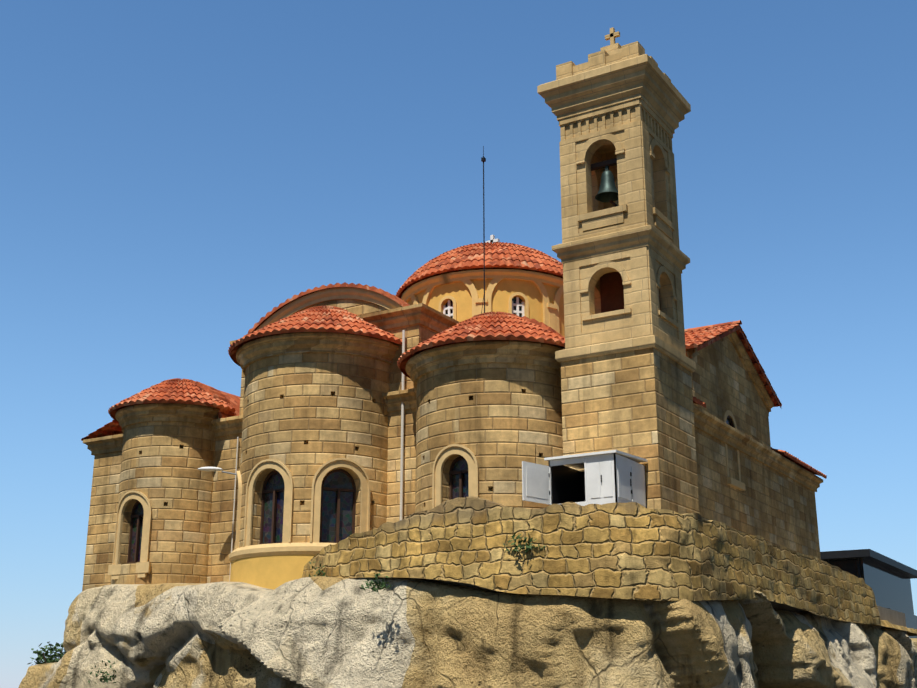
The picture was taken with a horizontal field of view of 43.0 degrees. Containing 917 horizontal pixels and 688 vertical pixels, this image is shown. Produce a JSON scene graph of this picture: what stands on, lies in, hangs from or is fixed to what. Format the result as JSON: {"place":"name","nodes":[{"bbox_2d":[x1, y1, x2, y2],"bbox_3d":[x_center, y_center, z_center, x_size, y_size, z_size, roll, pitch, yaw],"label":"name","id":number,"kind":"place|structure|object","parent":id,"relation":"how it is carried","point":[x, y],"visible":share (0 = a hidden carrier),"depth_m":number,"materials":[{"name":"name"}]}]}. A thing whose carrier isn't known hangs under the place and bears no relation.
{"place":"outdoors","nodes":[
{"label":"outdoors","id":0,"kind":"place"},
{"bbox_2d":[198,467,222,470],"bbox_3d":[-6.678,3.362,31.319,0.678,0.120,0.259,0,-17,0],"label":"lamp head","id":1,"kind":"object","parent":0,"point":[210,469],"visible":1,"depth_m":31.23},
{"bbox_2d":[108,410,745,579],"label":"window surrounds","id":2,"kind":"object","parent":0,"point":[143,567],"depth_m":28.73,"materials":[{"name":"beige stone"}]},
{"bbox_2d":[127,416,733,562],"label":"window frames","id":3,"kind":"structure","parent":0,"point":[353,490],"depth_m":28.82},
{"bbox_2d":[0,0,916,687],"label":"sky","id":4,"kind":"structure","parent":0,"point":[173,173],"materials":[{"name":"blue"}]},
{"bbox_2d":[18,576,916,687],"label":"rock","id":5,"kind":"object","parent":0,"point":[320,632],"visible":1,"depth_m":24.06,"materials":[{"name":"beige stone"}]},
{"bbox_2d":[86,660,115,683],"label":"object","id":6,"kind":"object","parent":5,"relation":"on","point":[104,678],"visible":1,"depth_m":28.37,"materials":[{"name":"green plant"}]},
{"bbox_2d":[111,421,215,584],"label":"apse wall","id":7,"kind":"structure","parent":5,"relation":"on","point":[162,462],"depth_m":31.96,"materials":[{"name":"stone"}]},
{"bbox_2d":[115,403,218,432],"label":"apse cornice","id":8,"kind":"structure","parent":7,"relation":"attached to","point":[152,412],"depth_m":32.39,"materials":[{"name":"stone"}]},
{"bbox_2d":[108,378,235,421],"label":"apse roof tiles","id":9,"kind":"object","parent":8,"relation":"on","point":[180,390],"visible":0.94,"depth_m":32.71,"materials":[{"name":"ceramic"}]},
{"bbox_2d":[230,554,315,589],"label":"plastered base wall","id":10,"kind":"structure","parent":5,"relation":"on","point":[273,572],"depth_m":27.94,"materials":[{"name":"yellow paint"}]},
{"bbox_2d":[229,542,335,562],"bbox_3d":[-4.137,5.284,29.174,4.537,0.290,2.507,-10,-19,30],"label":"ledge","id":11,"kind":"object","parent":10,"relation":"on","point":[278,549],"visible":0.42,"depth_m":27.99,"materials":[{"name":"stone"}]},
{"bbox_2d":[239,353,389,547],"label":"apse wall","id":12,"kind":"structure","parent":11,"relation":"on","point":[306,416],"depth_m":29.19,"materials":[{"name":"stone"}]},
{"bbox_2d":[236,333,398,374],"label":"apse cornice","id":13,"kind":"structure","parent":12,"relation":"attached to","point":[248,353],"depth_m":29.56,"materials":[{"name":"stone"}]},
{"bbox_2d":[228,306,401,365],"bbox_3d":[-4.188,-0.550,30.841,5.201,1.456,2.955,-10,-19,30],"label":"tiled roof","id":14,"kind":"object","parent":13,"relation":"on","point":[326,319],"visible":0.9,"depth_m":29.96,"materials":[{"name":"red tile"}]},
{"bbox_2d":[359,570,391,591],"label":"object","id":15,"kind":"object","parent":5,"relation":"on","point":[379,586],"visible":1,"depth_m":23.15,"materials":[{"name":"green plant"}]},
{"bbox_2d":[82,408,820,590],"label":"body walls","id":16,"kind":"structure","parent":5,"relation":"on","point":[770,506],"depth_m":33.91,"materials":[{"name":"beige stone"}]},
{"bbox_2d":[81,420,123,440],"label":"roof tiles","id":17,"kind":"object","parent":16,"relation":"on","point":[113,427],"visible":0.08,"depth_m":35.55,"materials":[{"name":"red tile"}]},
{"bbox_2d":[148,380,239,418],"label":"gable roof tiles","id":18,"kind":"object","parent":16,"relation":"on","point":[232,400],"visible":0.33,"depth_m":33.52,"materials":[{"name":"red tile"}]},
{"bbox_2d":[229,330,404,581],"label":"drain pipes","id":19,"kind":"object","parent":16,"relation":"attached to","point":[402,438],"visible":0.62,"depth_m":29.60,"materials":[{"name":"grey metal"}]},
{"bbox_2d":[239,324,437,414],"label":"arm walls","id":20,"kind":"structure","parent":16,"relation":"on","point":[416,334],"depth_m":30.31,"materials":[{"name":"stone"}]},
{"bbox_2d":[230,303,459,344],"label":"roof cornice","id":21,"kind":"structure","parent":20,"relation":"on","point":[424,315],"depth_m":30.56,"materials":[{"name":"stone"}]},
{"bbox_2d":[243,282,408,336],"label":"gable roof tiles","id":22,"kind":"object","parent":21,"relation":"on","point":[401,302],"visible":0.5,"depth_m":32.01,"materials":[{"name":"red tile"}]},
{"bbox_2d":[299,299,388,315],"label":"wall","id":23,"kind":"structure","parent":21,"relation":"on","point":[358,307],"depth_m":31.46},
{"bbox_2d":[255,287,402,330],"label":"gable cornice","id":24,"kind":"structure","parent":23,"relation":"attached to","point":[305,301],"depth_m":31.91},
{"bbox_2d":[130,297,730,561],"bbox_3d":[0.151,2.324,34.904,13.816,8.890,13.950,-10,-19,30],"label":"window glass","id":25,"kind":"object","parent":16,"relation":"attached to","point":[332,480],"visible":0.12,"depth_m":28.81,"materials":[{"name":"black glass"}]},
{"bbox_2d":[83,388,822,491],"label":"cornice","id":26,"kind":"structure","parent":16,"relation":"attached to","point":[716,428],"depth_m":34.37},
{"bbox_2d":[408,279,564,336],"bbox_3d":[1.202,-0.053,40.006,6.000,3.050,6.000,-10,-19,30],"label":"drum","id":27,"kind":"object","parent":16,"relation":"on","point":[503,291],"visible":0.15,"depth_m":37.53,"materials":[{"name":"paint"}]},
{"bbox_2d":[401,269,562,302],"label":"dome cornice","id":28,"kind":"structure","parent":27,"relation":"on","point":[452,277],"depth_m":37.68,"materials":[{"name":"orange paint"}]},
{"bbox_2d":[396,242,562,298],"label":"dome roof tiles","id":29,"kind":"object","parent":28,"relation":"on","point":[501,255],"visible":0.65,"depth_m":38.12,"materials":[{"name":"red tile"}]},
{"bbox_2d":[486,235,499,243],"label":"cross","id":30,"kind":"object","parent":29,"relation":"on","point":[492,239],"visible":0.33,"depth_m":41.05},
{"bbox_2d":[443,297,524,316],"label":"window frames","id":31,"kind":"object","parent":27,"relation":"in","point":[450,307],"visible":0.1,"depth_m":37.44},
{"bbox_2d":[410,269,563,333],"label":"arch moldings","id":32,"kind":"structure","parent":27,"relation":"attached to","point":[550,315],"depth_m":37.54,"materials":[{"name":"beige paint"}]},
{"bbox_2d":[459,315,564,347],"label":"gable roof tiles","id":33,"kind":"object","parent":16,"relation":"on","point":[541,324],"visible":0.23,"depth_m":28.06,"materials":[{"name":"red tile"}]},
{"bbox_2d":[693,397,705,407],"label":"roof tiles","id":34,"kind":"object","parent":16,"relation":"on","point":[698,401],"visible":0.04,"depth_m":31.12,"materials":[{"name":"ceramic"}]},
{"bbox_2d":[691,338,770,448],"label":"arm walls","id":35,"kind":"structure","parent":16,"relation":"on","point":[722,383],"depth_m":35.05,"materials":[{"name":"stone"}]},
{"bbox_2d":[686,329,773,415],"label":"gable cornice","id":36,"kind":"structure","parent":35,"relation":"on","point":[733,337],"depth_m":36.41,"materials":[{"name":"stone"}]},
{"bbox_2d":[684,320,781,407],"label":"arm roof tiles","id":37,"kind":"object","parent":36,"relation":"on","point":[696,337],"visible":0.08,"depth_m":35.58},
{"bbox_2d":[771,447,826,478],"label":"roof tiles","id":38,"kind":"object","parent":16,"relation":"on","point":[795,460],"visible":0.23,"depth_m":39.33,"materials":[{"name":"red ceramic"}]},
{"bbox_2d":[481,146,485,313],"bbox_3d":[0.695,-2.935,33.750,0.208,6.150,0.100,-10,-19,30],"label":"lightning rod","id":39,"kind":"object","parent":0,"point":[483,159],"visible":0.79,"depth_m":33.83,"materials":[{"name":"metal"}]},
{"bbox_2d":[488,340,543,343],"bbox_3d":[1.297,0.201,28.790,3.600,1.420,0.450,-10,-19,30],"label":"roof eave","id":40,"kind":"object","parent":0,"point":[515,340],"depth_m":28.55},
{"bbox_2d":[466,340,560,346],"bbox_3d":[1.152,0.157,28.553,3.600,1.474,0.150,-10,-19,30],"label":"roof eave","id":41,"kind":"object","parent":40,"relation":"on","point":[544,343],"visible":0.02,"depth_m":28.01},
{"bbox_2d":[560,104,677,338],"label":"tower belfry walls","id":42,"kind":"structure","parent":0,"point":[588,183],"depth_m":27.62,"materials":[{"name":"beige stone"}]},
{"bbox_2d":[591,158,617,206],"bbox_3d":[3.703,-3.784,27.942,0.920,1.060,0.720,-10,-19,30],"label":"bell yoke","id":43,"kind":"object","parent":42,"relation":"attached to","point":[603,164],"visible":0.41,"depth_m":27.79,"materials":[{"name":"black metal"}]},
{"bbox_2d":[595,165,618,201],"bbox_3d":[3.548,-3.897,27.708,0.620,0.860,0.620,-10,-19,30],"label":"bell","id":44,"kind":"object","parent":43,"relation":"hanging from","point":[607,191],"visible":0.98,"depth_m":27.61,"materials":[{"name":"green metal"}]},
{"bbox_2d":[600,272,623,312],"bbox_3d":[4.063,-1.076,27.746,1.440,1.480,0.060,-10,-19,30],"label":"tower lower shutter","id":45,"kind":"object","parent":42,"relation":"in","point":[611,291],"visible":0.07,"depth_m":28.00,"materials":[{"name":"brown wood"}]},
{"bbox_2d":[537,54,690,133],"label":"cornice","id":46,"kind":"structure","parent":42,"relation":"on","point":[645,79],"depth_m":27.92,"materials":[{"name":"beige stone"}]},
{"bbox_2d":[556,41,670,80],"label":"parapet","id":47,"kind":"structure","parent":46,"relation":"on","point":[602,58],"depth_m":28.26,"materials":[{"name":"beige stone"}]},
{"bbox_2d":[600,27,620,54],"bbox_3d":[3.902,-7.183,29.313,0.840,1.720,0.840,-10,-19,30],"label":"cross","id":48,"kind":"object","parent":47,"relation":"on","point":[613,47],"visible":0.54,"depth_m":29.25,"materials":[{"name":"beige stone"}]},
{"bbox_2d":[552,225,689,273],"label":"tower cornice","id":49,"kind":"structure","parent":42,"relation":"attached to","point":[660,244],"depth_m":26.85,"materials":[{"name":"beige stone"}]},
{"bbox_2d":[559,98,685,355],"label":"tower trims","id":50,"kind":"object","parent":42,"relation":"attached to","point":[641,210],"visible":0.65,"depth_m":27.00,"materials":[{"name":"beige stone"}]},
{"bbox_2d":[420,578,906,634],"bbox_3d":[5.806,7.684,33.510,9.000,0.880,23.450,-10,-19,30],"label":"ledge","id":51,"kind":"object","parent":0,"point":[894,617],"depth_m":37.62,"materials":[{"name":"beige stone"}]},
{"bbox_2d":[415,363,562,512],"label":"apse wall","id":52,"kind":"structure","parent":51,"relation":"on","point":[501,421],"depth_m":26.52,"materials":[{"name":"stone"}]},
{"bbox_2d":[406,341,564,388],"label":"cornice","id":53,"kind":"structure","parent":52,"relation":"on","point":[420,365],"depth_m":26.75,"materials":[{"name":"stone"}]},
{"bbox_2d":[397,311,564,378],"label":"apse roof tiles","id":54,"kind":"object","parent":53,"relation":"on","point":[496,326],"visible":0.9,"depth_m":27.15,"materials":[{"name":"red tile"}]},
{"bbox_2d":[522,450,647,507],"bbox_3d":[2.659,3.287,24.015,1.782,2.050,2.357,-10,-19,30],"label":"utility cabinet","id":55,"kind":"object","parent":51,"relation":"on","point":[614,468],"visible":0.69,"depth_m":23.74,"materials":[{"name":"white metal"}]},
{"bbox_2d":[551,465,585,503],"bbox_3d":[2.929,3.410,24.282,1.440,1.870,1.480,-10,-19,30],"label":"cabinet interior","id":56,"kind":"object","parent":55,"relation":"attached to","point":[568,484],"visible":0.11,"depth_m":24.77,"materials":[{"name":"black metal"}]},
{"bbox_2d":[549,472,632,494],"bbox_3d":[2.695,2.808,23.811,1.740,0.450,0.590,-1,-17,4],"label":"candle kiosk hardware","id":57,"kind":"object","parent":55,"relation":"attached to","point":[601,481],"visible":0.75,"depth_m":23.96,"materials":[{"name":"metal"}]},
{"bbox_2d":[302,496,916,635],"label":"retaining wall","id":58,"kind":"structure","parent":51,"relation":"on","point":[632,550],"depth_m":22.92,"materials":[{"name":"beige stone"}]},
{"bbox_2d":[309,561,328,576],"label":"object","id":59,"kind":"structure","parent":58,"relation":"attached to","point":[319,571],"depth_m":25.78,"materials":[{"name":"green plant"}]},
{"bbox_2d":[503,528,544,552],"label":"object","id":60,"kind":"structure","parent":58,"relation":"attached to","point":[527,547],"depth_m":22.37,"materials":[{"name":"green plant"}]},
{"bbox_2d":[561,347,699,513],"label":"tower base walls","id":61,"kind":"structure","parent":51,"relation":"on","point":[638,403],"depth_m":25.68,"materials":[{"name":"beige stone"}]},
{"bbox_2d":[555,335,695,371],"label":"cornice","id":62,"kind":"structure","parent":61,"relation":"on","point":[650,341],"depth_m":26.05,"materials":[{"name":"beige stone"}]},
{"label":"ground","id":63,"kind":"structure","parent":0,"visible":0},
{"bbox_2d":[820,549,916,578],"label":"building frame","id":64,"kind":"object","parent":63,"relation":"on","point":[886,562],"visible":0.06,"depth_m":56.53,"materials":[{"name":"grey metal"}]},
{"bbox_2d":[823,558,916,637],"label":"building glass","id":65,"kind":"object","parent":64,"relation":"in","point":[891,589],"visible":0.19,"depth_m":59.29,"materials":[{"name":"grey glass"}]},
{"bbox_3d":[-12.523,11.212,35.991,1.035,3.585,1.010,-10,-19,30],"label":"tree trunk","id":66,"kind":"object","parent":63,"relation":"on","visible":0},
{"bbox_2d":[28,639,66,665],"bbox_3d":[-12.415,9.911,36.484,1.858,1.501,1.842,-10,-19,30],"label":"shrub","id":67,"kind":"object","parent":66,"relation":"on","point":[49,658],"visible":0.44,"depth_m":36.31,"materials":[{"name":"green plant"}]}
]}

